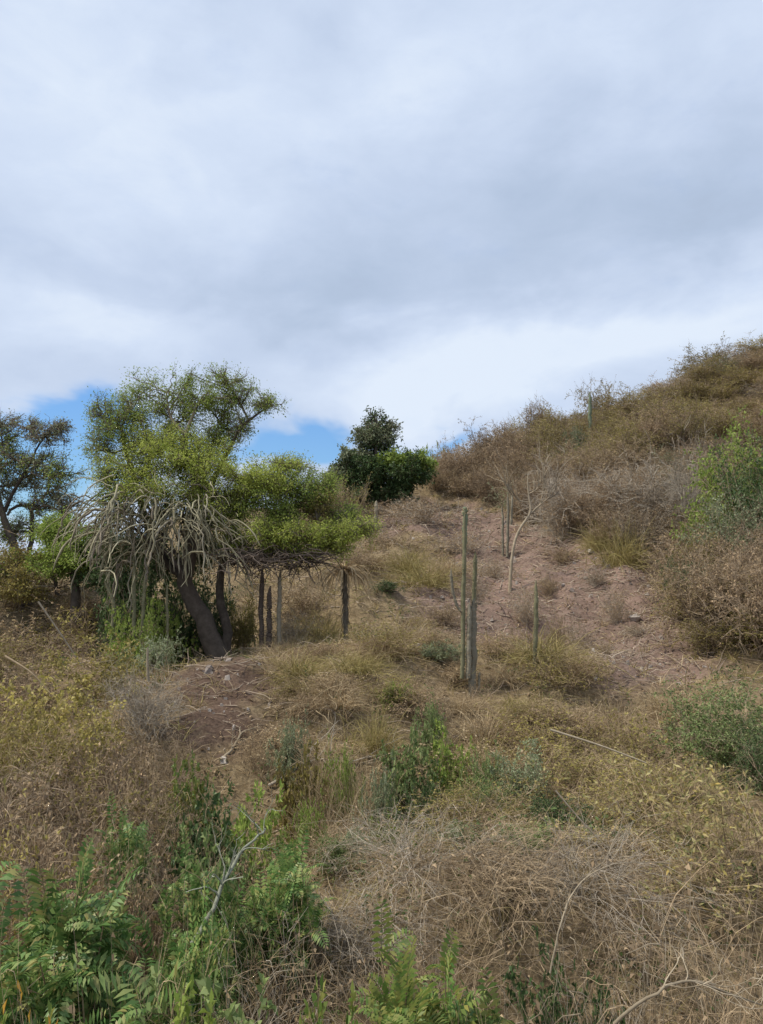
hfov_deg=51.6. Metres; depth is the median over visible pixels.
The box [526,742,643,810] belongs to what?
yellow weed
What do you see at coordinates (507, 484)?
young bare tree
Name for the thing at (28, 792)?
dry shrub
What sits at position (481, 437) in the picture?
dry shrub
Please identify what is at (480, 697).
bare shrub
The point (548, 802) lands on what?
leafy shrub
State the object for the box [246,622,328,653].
grass tuft
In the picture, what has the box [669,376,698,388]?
dry shrub
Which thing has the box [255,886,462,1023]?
bare shrub
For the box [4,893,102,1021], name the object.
bare shrub
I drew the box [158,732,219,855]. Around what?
broad leaved bush
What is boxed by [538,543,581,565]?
dry shrub
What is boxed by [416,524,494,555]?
dry shrub
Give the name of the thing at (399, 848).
bare shrub
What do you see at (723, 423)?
dry shrub
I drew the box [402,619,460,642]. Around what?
dry shrub
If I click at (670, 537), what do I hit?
dry shrub
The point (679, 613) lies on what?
leafy bush
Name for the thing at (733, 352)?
dry shrub
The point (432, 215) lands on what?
sky
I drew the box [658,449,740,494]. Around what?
dry shrub
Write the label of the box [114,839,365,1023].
bare shrub
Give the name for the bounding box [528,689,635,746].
grass tuft
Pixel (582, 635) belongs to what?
dry shrub
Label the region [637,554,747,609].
dry shrub
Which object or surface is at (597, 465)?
dry shrub
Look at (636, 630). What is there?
dry shrub
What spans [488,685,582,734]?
grass tuft
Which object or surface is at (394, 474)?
skyline tree
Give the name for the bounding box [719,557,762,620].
dry shrub
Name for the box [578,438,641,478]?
dry shrub
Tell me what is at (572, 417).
dry shrub
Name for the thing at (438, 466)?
dry shrub
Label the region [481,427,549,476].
dry shrub
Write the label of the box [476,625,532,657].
dry shrub
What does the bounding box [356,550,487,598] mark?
grass tuft
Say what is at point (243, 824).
broad leaved bush
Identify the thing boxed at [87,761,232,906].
dry shrub
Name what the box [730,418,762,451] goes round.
dry shrub
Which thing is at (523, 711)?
dry shrub
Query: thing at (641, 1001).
fallen branch
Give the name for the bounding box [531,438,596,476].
dry shrub
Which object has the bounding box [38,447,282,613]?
drooping cactus
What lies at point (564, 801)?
stick
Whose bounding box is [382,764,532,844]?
dry shrub
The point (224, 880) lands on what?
fallen branch
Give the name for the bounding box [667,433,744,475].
dry shrub
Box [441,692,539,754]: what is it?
grass tuft
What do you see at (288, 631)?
dry shrub
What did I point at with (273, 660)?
grass tuft
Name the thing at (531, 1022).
bare shrub
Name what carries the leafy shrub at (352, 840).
on the ground at (212, 740)
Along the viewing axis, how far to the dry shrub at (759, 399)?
35.91 m
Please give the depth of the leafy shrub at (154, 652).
13.14 m
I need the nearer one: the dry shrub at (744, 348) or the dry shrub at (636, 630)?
the dry shrub at (636, 630)
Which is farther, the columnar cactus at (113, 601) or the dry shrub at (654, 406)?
the dry shrub at (654, 406)
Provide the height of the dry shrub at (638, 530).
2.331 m
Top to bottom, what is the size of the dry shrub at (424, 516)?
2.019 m
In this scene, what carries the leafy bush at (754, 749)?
on the ground at (212, 740)
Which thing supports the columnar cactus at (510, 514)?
on the ground at (212, 740)
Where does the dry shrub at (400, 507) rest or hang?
on the ground at (212, 740)
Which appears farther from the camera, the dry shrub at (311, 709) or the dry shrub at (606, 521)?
the dry shrub at (606, 521)
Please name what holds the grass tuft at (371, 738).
on the ground at (212, 740)
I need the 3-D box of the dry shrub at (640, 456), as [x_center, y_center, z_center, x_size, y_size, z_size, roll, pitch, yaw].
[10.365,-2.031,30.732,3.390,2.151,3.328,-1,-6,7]
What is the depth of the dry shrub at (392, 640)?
13.30 m
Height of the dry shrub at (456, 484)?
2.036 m
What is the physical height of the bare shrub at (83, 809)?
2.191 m
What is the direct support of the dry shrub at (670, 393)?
on the ground at (212, 740)
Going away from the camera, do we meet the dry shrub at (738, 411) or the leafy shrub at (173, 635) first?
the leafy shrub at (173, 635)
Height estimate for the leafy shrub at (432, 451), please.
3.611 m
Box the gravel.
[178,436,739,794]
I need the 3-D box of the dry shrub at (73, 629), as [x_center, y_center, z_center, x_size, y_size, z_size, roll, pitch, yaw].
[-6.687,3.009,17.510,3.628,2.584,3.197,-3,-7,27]
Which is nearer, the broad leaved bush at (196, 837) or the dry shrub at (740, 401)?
the broad leaved bush at (196, 837)
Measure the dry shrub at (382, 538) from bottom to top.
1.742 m
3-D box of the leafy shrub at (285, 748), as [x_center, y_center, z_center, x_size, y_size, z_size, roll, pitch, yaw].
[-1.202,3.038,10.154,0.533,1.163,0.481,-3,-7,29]
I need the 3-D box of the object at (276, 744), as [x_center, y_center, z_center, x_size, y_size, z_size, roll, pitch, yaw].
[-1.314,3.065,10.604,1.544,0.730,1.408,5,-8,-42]
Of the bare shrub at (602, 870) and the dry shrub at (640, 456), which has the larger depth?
the dry shrub at (640, 456)
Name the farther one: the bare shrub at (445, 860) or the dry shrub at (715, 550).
the dry shrub at (715, 550)
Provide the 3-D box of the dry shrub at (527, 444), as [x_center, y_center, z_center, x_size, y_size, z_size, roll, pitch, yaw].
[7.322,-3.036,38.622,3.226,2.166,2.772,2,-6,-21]
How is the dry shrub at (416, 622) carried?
on the ground at (212, 740)
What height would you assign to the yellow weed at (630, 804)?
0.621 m
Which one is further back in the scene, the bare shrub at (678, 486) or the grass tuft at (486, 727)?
the bare shrub at (678, 486)
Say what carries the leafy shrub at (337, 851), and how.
on the ground at (212, 740)
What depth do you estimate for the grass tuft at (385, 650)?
13.13 m
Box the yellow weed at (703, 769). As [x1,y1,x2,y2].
[610,739,755,833]
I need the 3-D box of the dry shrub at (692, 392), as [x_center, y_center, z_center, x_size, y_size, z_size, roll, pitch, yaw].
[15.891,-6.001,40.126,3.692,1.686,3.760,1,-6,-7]
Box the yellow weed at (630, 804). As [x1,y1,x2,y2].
[569,782,718,846]
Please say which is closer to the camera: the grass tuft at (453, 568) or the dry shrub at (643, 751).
the dry shrub at (643, 751)
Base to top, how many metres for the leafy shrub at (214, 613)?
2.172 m
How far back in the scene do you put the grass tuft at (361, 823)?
7.75 m
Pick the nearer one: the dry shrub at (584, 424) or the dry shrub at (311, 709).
the dry shrub at (311, 709)
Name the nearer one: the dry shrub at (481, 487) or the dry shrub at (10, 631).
the dry shrub at (10, 631)
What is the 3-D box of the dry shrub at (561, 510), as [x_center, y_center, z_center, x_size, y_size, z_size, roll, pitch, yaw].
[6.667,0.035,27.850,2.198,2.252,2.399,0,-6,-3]
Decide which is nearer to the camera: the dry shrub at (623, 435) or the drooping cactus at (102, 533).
the drooping cactus at (102, 533)
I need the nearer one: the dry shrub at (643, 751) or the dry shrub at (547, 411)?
the dry shrub at (643, 751)
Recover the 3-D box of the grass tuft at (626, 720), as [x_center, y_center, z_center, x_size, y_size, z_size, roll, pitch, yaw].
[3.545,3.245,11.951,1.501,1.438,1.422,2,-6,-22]
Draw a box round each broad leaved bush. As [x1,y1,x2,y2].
[0,914,54,1023]
[139,934,305,1023]
[155,918,216,1023]
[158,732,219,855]
[162,770,247,899]
[168,807,260,958]
[216,766,286,901]
[270,733,327,844]
[299,922,357,1023]
[376,714,438,823]
[425,710,477,810]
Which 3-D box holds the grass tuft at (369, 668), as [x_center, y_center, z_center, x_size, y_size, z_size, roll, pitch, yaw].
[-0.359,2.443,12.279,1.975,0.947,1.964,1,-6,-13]
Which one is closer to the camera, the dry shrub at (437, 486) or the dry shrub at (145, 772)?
the dry shrub at (145, 772)
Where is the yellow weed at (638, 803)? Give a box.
[585,754,720,849]
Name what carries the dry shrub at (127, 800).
on the ground at (212, 740)
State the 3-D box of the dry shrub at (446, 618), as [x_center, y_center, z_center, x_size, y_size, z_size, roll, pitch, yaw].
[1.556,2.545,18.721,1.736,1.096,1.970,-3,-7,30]
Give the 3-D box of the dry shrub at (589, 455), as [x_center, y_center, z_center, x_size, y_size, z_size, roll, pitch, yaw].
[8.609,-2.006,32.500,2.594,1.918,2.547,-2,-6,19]
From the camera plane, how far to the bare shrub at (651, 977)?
4.12 m
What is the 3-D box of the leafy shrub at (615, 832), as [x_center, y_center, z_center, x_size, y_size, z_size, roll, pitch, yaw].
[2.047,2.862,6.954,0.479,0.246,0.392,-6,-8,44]
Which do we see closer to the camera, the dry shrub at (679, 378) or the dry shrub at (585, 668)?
the dry shrub at (585, 668)
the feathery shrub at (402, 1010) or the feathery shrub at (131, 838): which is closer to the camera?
the feathery shrub at (402, 1010)
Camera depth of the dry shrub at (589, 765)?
9.14 m
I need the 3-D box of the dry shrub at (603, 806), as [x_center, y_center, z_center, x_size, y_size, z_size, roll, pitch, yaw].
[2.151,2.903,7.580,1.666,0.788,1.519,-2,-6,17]
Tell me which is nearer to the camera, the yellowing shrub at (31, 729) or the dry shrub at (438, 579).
the yellowing shrub at (31, 729)
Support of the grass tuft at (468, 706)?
on the ground at (212, 740)
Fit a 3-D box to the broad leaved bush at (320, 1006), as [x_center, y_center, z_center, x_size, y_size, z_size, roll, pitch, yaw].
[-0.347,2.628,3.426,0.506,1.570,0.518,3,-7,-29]
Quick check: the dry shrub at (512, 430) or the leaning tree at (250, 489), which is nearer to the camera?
the leaning tree at (250, 489)
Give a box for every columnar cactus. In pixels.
[103,581,115,651]
[131,558,136,651]
[140,569,146,640]
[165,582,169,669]
[257,570,265,652]
[265,586,272,650]
[276,569,281,649]
[374,500,377,529]
[449,507,481,696]
[501,494,513,556]
[532,581,538,667]
[587,392,600,446]
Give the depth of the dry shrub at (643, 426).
33.65 m
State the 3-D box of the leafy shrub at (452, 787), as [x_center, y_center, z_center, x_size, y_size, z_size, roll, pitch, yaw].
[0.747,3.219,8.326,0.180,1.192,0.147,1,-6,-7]
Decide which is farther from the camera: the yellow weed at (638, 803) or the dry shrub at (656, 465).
the dry shrub at (656, 465)
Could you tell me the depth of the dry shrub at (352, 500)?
29.89 m
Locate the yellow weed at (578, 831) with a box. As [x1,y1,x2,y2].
[527,810,633,847]
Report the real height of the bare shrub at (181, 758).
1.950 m
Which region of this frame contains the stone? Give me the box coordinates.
[629,614,640,621]
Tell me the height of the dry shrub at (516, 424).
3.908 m
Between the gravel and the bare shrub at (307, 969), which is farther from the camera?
the gravel
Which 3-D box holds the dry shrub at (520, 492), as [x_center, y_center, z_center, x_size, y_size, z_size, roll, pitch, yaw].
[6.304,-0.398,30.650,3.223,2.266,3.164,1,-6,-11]
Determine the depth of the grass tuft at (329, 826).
8.31 m
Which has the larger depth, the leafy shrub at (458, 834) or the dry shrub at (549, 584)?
the dry shrub at (549, 584)
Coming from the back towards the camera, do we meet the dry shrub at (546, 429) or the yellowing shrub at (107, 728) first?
the dry shrub at (546, 429)
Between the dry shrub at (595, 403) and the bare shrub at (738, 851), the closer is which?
the bare shrub at (738, 851)
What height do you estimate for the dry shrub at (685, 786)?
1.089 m
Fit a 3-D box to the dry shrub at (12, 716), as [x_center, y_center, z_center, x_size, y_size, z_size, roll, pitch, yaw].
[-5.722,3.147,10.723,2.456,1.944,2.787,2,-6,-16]
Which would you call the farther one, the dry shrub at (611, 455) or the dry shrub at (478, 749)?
the dry shrub at (611, 455)
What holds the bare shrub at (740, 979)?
on the ground at (212, 740)
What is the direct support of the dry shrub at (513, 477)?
on the ground at (212, 740)
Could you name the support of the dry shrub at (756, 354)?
on the ground at (212, 740)
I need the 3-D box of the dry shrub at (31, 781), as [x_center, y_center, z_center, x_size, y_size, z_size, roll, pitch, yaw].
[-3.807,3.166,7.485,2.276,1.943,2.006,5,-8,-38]
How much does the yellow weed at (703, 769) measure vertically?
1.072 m
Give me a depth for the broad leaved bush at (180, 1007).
3.51 m
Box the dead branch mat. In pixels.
[199,529,347,593]
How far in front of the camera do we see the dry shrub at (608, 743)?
10.07 m
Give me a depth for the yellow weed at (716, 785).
5.98 m
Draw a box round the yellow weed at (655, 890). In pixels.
[629,860,710,940]
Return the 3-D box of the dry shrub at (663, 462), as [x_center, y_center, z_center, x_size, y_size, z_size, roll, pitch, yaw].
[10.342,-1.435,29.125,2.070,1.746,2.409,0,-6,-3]
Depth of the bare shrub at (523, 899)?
5.49 m
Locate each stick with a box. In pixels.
[4,655,50,694]
[37,601,81,665]
[146,648,149,681]
[550,728,645,762]
[555,790,610,851]
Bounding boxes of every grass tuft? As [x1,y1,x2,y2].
[240,642,349,696]
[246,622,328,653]
[248,641,323,676]
[256,599,369,644]
[271,675,391,731]
[271,753,359,870]
[284,705,381,828]
[293,620,391,647]
[302,638,419,684]
[312,725,406,842]
[315,783,405,860]
[335,628,444,668]
[335,691,419,769]
[343,544,407,576]
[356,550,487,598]
[361,539,457,574]
[373,612,456,641]
[409,552,500,579]
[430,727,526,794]
[431,688,503,720]
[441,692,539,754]
[450,649,545,694]
[472,616,630,700]
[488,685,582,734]
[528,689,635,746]
[540,644,628,678]
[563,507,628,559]
[572,503,660,574]
[575,687,664,741]
[622,674,707,725]
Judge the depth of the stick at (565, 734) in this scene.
7.41 m
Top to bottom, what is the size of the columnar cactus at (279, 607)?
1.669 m
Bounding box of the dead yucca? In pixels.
[304,558,382,640]
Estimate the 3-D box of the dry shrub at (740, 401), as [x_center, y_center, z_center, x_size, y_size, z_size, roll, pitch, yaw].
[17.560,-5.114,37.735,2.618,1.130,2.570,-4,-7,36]
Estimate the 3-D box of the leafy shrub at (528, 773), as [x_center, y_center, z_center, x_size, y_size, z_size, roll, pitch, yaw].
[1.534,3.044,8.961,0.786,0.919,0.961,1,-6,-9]
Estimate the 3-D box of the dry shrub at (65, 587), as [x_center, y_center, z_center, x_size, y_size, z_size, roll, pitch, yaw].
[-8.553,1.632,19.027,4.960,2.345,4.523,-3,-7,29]
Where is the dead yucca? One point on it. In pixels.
(344, 576)
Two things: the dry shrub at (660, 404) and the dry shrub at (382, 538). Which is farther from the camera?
the dry shrub at (660, 404)
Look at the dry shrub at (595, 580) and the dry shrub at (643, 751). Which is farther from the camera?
the dry shrub at (595, 580)
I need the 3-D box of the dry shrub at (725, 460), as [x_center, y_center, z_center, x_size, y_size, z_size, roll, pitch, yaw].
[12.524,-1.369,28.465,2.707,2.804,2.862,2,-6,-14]
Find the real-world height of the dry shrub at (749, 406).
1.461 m
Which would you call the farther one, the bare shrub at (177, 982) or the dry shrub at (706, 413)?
the dry shrub at (706, 413)
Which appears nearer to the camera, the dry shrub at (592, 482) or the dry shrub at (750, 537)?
the dry shrub at (750, 537)
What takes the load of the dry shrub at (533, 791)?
on the ground at (212, 740)
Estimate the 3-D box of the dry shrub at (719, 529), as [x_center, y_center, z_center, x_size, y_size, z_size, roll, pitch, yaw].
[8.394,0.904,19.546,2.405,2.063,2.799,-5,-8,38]
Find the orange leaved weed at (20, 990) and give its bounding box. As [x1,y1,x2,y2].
[3,981,57,1023]
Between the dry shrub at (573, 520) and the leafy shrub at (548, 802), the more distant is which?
the dry shrub at (573, 520)
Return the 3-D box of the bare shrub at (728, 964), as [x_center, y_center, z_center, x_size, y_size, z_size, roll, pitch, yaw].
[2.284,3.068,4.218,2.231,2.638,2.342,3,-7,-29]
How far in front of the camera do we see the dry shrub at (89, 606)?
18.59 m
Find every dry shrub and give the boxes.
[0,528,101,608]
[0,594,82,664]
[0,626,77,682]
[0,646,118,714]
[0,688,51,768]
[0,700,92,832]
[0,723,153,922]
[0,742,90,870]
[0,772,98,963]
[0,799,181,968]
[2,610,125,668]
[3,597,129,660]
[3,711,175,836]
[22,742,202,882]
[38,593,130,624]
[69,685,210,847]
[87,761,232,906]
[91,816,191,986]
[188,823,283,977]
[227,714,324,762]
[250,601,322,647]
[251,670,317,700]
[255,575,339,621]
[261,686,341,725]
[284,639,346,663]
[290,692,340,720]
[293,477,349,529]
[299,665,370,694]
[305,469,376,523]
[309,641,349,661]
[324,548,389,573]
[334,610,435,663]
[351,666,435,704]
[352,525,441,552]
[360,672,456,721]
[370,494,436,517]
[371,484,480,527]
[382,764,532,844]
[388,722,558,796]
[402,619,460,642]
[404,613,438,629]
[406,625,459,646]
[411,452,455,483]
[414,598,479,627]
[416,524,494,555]
[424,459,462,490]
[424,566,459,588]
[426,442,491,479]
[430,435,487,487]
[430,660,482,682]
[437,758,550,826]
[443,463,484,497]
[449,576,497,603]
[452,416,522,455]
[458,455,515,504]
[459,451,510,494]
[460,440,503,471]
[461,554,531,577]
[466,427,544,466]
[466,443,507,473]
[475,699,612,775]
[476,478,538,515]
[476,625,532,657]
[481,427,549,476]
[483,696,578,730]
[484,415,537,434]
[484,416,528,449]
[484,450,548,496]
[490,459,545,496]
[494,430,552,468]
[496,476,542,517]
[499,475,551,520]
[499,620,523,650]
[505,641,617,691]
[508,574,545,625]
[509,788,572,810]
[510,692,618,745]
[512,398,594,435]
[513,734,667,805]
[514,456,570,497]
[515,482,572,523]
[516,411,586,450]
[517,427,572,460]
[517,770,683,840]
[519,410,579,438]
[519,463,587,496]
[520,390,555,439]
[521,446,567,481]
[522,448,564,468]
[524,466,591,497]
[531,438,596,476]
[531,569,564,597]
[532,471,618,536]
[537,443,586,458]
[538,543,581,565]
[538,602,579,652]
[539,484,595,534]
[544,458,621,503]
[544,646,619,695]
[544,711,607,734]
[544,737,728,834]
[547,442,596,470]
[548,412,599,435]
[549,726,667,774]
[550,428,648,488]
[557,415,606,432]
[557,690,699,777]
[558,408,587,431]
[560,469,648,525]
[561,437,616,478]
[563,415,607,438]
[564,611,600,652]
[565,376,634,422]
[571,426,606,448]
[573,499,637,545]
[575,405,622,426]
[576,563,609,587]
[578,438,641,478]
[579,405,640,428]
[582,464,664,509]
[584,403,682,458]
[586,731,674,776]
[591,487,682,542]
[593,580,637,625]
[594,642,615,654]
[596,383,685,417]
[598,487,679,555]
[601,456,665,491]
[602,434,682,472]
[607,741,755,829]
[609,721,696,760]
[612,619,651,637]
[615,400,681,448]
[621,454,682,506]
[621,796,762,864]
[623,528,762,654]
[624,392,691,421]
[624,419,670,441]
[628,388,691,424]
[631,501,700,559]
[632,368,694,400]
[633,382,689,406]
[633,541,671,571]
[634,379,679,397]
[635,740,677,763]
[636,393,720,446]
[636,526,761,573]
[636,527,740,590]
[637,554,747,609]
[638,551,674,599]
[641,449,688,486]
[643,504,711,560]
[648,443,704,470]
[649,501,681,530]
[651,793,762,877]
[653,454,705,502]
[655,463,729,516]
[657,557,749,620]
[658,441,728,467]
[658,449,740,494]
[663,611,750,659]
[665,331,738,380]
[665,398,735,432]
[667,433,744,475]
[668,353,737,385]
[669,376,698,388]
[671,389,725,415]
[672,371,736,403]
[673,506,762,556]
[680,537,762,657]
[681,395,723,409]
[681,427,755,457]
[690,522,762,584]
[691,437,760,481]
[692,401,759,439]
[693,352,751,377]
[694,376,752,401]
[700,343,759,364]
[709,394,760,417]
[710,408,754,431]
[712,359,762,388]
[714,397,762,426]
[719,348,762,371]
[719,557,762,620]
[721,395,761,407]
[727,344,761,369]
[727,501,762,534]
[728,522,762,582]
[730,379,762,397]
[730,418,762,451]
[732,332,762,356]
[734,406,762,439]
[734,519,762,554]
[735,403,762,421]
[744,390,762,407]
[749,343,762,361]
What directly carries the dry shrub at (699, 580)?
on the ground at (212, 740)
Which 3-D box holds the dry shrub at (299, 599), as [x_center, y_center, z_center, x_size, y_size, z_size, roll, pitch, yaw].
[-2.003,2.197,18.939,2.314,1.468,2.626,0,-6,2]
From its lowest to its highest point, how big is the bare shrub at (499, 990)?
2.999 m
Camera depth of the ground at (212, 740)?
11.47 m
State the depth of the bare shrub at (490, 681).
12.76 m
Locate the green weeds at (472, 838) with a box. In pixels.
[0,544,762,1023]
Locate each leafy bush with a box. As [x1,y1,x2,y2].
[618,671,762,785]
[646,573,709,622]
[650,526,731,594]
[650,548,712,619]
[669,404,762,547]
[670,565,761,620]
[674,478,762,561]
[680,423,762,552]
[698,605,762,648]
[723,708,762,795]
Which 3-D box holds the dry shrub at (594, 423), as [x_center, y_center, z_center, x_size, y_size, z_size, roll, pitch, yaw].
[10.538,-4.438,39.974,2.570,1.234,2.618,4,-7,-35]
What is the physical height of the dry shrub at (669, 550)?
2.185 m
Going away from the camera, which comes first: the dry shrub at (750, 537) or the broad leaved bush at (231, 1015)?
the broad leaved bush at (231, 1015)
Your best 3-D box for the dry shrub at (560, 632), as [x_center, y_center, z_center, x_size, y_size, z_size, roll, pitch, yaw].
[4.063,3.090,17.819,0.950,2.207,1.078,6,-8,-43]
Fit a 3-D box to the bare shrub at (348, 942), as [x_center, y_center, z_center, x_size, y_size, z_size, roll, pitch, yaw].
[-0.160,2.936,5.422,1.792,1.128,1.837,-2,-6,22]
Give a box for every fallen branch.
[186,793,278,942]
[219,724,265,760]
[268,701,403,786]
[272,773,370,833]
[544,775,693,972]
[613,940,762,1023]
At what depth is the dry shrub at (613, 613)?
19.78 m
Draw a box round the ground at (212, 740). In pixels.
[0,370,762,1023]
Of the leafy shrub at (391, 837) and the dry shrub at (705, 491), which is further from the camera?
the dry shrub at (705, 491)
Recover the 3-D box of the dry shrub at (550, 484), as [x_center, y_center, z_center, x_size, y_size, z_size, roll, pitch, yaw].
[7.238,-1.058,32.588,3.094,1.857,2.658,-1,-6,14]
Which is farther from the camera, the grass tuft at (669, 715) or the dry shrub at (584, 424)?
the dry shrub at (584, 424)
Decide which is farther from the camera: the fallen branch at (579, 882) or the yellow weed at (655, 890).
the yellow weed at (655, 890)
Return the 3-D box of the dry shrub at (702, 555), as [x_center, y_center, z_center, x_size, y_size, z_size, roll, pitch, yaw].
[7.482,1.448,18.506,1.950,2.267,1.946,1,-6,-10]
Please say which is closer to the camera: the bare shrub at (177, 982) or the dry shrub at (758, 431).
the bare shrub at (177, 982)
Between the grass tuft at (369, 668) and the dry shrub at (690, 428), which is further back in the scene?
the dry shrub at (690, 428)
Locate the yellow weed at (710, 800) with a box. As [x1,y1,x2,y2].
[658,766,756,874]
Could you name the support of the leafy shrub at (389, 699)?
on the ground at (212, 740)
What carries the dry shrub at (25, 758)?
on the ground at (212, 740)
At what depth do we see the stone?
19.53 m
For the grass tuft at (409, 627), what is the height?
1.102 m
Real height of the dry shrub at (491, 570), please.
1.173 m
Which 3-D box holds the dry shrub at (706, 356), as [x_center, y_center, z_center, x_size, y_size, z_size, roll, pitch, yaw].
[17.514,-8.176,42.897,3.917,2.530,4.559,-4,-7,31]
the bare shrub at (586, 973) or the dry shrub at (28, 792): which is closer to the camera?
the bare shrub at (586, 973)
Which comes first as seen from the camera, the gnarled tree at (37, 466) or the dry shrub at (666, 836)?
the dry shrub at (666, 836)
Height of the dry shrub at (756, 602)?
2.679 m
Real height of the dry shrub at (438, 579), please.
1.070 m
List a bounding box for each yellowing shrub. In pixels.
[0,663,125,775]
[0,700,61,795]
[22,629,163,710]
[26,683,137,789]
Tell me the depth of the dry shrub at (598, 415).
40.44 m
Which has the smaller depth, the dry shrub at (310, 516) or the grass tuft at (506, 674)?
the grass tuft at (506, 674)
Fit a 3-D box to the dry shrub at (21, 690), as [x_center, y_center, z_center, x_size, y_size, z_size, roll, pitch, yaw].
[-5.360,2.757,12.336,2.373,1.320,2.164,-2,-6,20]
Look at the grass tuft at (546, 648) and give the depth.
13.24 m
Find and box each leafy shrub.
[87,556,158,663]
[102,587,197,670]
[103,591,164,671]
[116,627,185,678]
[136,545,214,670]
[189,569,236,658]
[229,592,258,650]
[263,704,312,791]
[279,779,327,870]
[309,821,355,888]
[320,729,366,831]
[330,821,380,865]
[351,629,383,641]
[351,744,397,843]
[366,580,406,592]
[369,811,412,855]
[375,678,413,708]
[375,753,446,843]
[410,690,450,766]
[417,638,465,663]
[425,816,486,847]
[426,442,445,458]
[443,762,460,819]
[449,733,503,799]
[461,772,521,815]
[489,738,554,813]
[498,816,554,854]
[504,925,625,1023]
[520,791,594,830]
[561,423,590,451]
[586,823,632,844]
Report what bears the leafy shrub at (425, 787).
on the ground at (212, 740)
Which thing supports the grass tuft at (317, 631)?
on the ground at (212, 740)
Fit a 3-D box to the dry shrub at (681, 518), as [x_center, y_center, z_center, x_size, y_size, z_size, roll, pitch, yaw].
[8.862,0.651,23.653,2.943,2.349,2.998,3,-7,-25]
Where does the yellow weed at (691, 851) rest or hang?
on the ground at (212, 740)
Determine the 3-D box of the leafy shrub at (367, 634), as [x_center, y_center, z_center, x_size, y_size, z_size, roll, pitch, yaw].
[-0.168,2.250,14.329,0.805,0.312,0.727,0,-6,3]
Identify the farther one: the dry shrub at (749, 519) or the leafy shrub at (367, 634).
the dry shrub at (749, 519)
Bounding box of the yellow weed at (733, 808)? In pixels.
[703,796,762,876]
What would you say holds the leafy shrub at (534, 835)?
on the ground at (212, 740)
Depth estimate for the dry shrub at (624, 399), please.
39.50 m
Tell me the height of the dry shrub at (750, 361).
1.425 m
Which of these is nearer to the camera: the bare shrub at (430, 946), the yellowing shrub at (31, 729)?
the bare shrub at (430, 946)
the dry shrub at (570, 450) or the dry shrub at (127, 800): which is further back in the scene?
the dry shrub at (570, 450)
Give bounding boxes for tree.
[0,407,89,605]
[0,505,169,652]
[73,360,385,660]
[317,405,438,508]
[485,443,574,592]
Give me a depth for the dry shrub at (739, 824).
7.11 m
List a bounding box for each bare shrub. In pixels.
[1,764,133,952]
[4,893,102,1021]
[15,862,205,1023]
[56,644,188,758]
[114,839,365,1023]
[114,874,267,1023]
[131,684,188,702]
[149,669,166,679]
[151,714,202,801]
[174,891,344,1023]
[228,713,276,779]
[235,847,491,1022]
[241,811,571,1023]
[242,635,297,659]
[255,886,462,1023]
[261,809,417,892]
[292,798,579,985]
[307,833,524,1023]
[324,911,418,1023]
[350,782,621,1013]
[366,853,621,1023]
[370,798,641,1020]
[423,826,661,1023]
[427,947,532,1023]
[428,798,762,1017]
[435,668,477,687]
[448,675,508,721]
[478,667,509,691]
[479,815,730,1023]
[488,843,761,1022]
[503,443,624,544]
[503,872,646,1023]
[536,845,762,1023]
[542,446,707,515]
[575,780,762,952]
[589,880,762,1023]
[602,824,762,1023]
[625,831,762,1023]
[634,413,741,562]
[636,889,762,1023]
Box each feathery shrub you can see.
[0,835,243,1023]
[0,874,143,1023]
[76,791,166,962]
[126,877,249,1023]
[135,827,262,1023]
[215,826,336,1004]
[354,900,514,1023]
[421,952,500,1023]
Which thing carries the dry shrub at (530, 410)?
on the ground at (212, 740)
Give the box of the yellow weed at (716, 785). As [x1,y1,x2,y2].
[640,743,762,890]
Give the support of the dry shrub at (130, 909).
on the ground at (212, 740)
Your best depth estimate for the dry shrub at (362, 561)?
23.49 m
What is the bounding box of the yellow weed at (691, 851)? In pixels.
[628,818,762,912]
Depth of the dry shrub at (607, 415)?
39.39 m
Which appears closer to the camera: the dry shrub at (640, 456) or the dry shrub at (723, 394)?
the dry shrub at (640, 456)
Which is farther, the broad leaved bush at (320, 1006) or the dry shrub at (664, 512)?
the dry shrub at (664, 512)
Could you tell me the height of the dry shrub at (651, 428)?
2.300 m
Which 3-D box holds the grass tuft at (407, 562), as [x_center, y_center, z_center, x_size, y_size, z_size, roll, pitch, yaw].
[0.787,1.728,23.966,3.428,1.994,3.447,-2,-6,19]
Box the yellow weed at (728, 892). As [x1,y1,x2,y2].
[654,835,762,963]
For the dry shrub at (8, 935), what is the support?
on the ground at (212, 740)
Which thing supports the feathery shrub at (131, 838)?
on the ground at (212, 740)
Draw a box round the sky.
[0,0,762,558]
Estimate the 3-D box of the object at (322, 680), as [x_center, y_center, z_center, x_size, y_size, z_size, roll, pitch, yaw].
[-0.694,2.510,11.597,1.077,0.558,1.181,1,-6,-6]
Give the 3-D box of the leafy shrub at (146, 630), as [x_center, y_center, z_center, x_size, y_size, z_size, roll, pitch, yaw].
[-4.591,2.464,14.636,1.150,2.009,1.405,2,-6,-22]
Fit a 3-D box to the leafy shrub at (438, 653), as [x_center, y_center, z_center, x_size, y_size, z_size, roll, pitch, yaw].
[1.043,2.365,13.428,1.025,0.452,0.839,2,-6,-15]
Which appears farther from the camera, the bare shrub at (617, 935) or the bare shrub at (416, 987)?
the bare shrub at (617, 935)

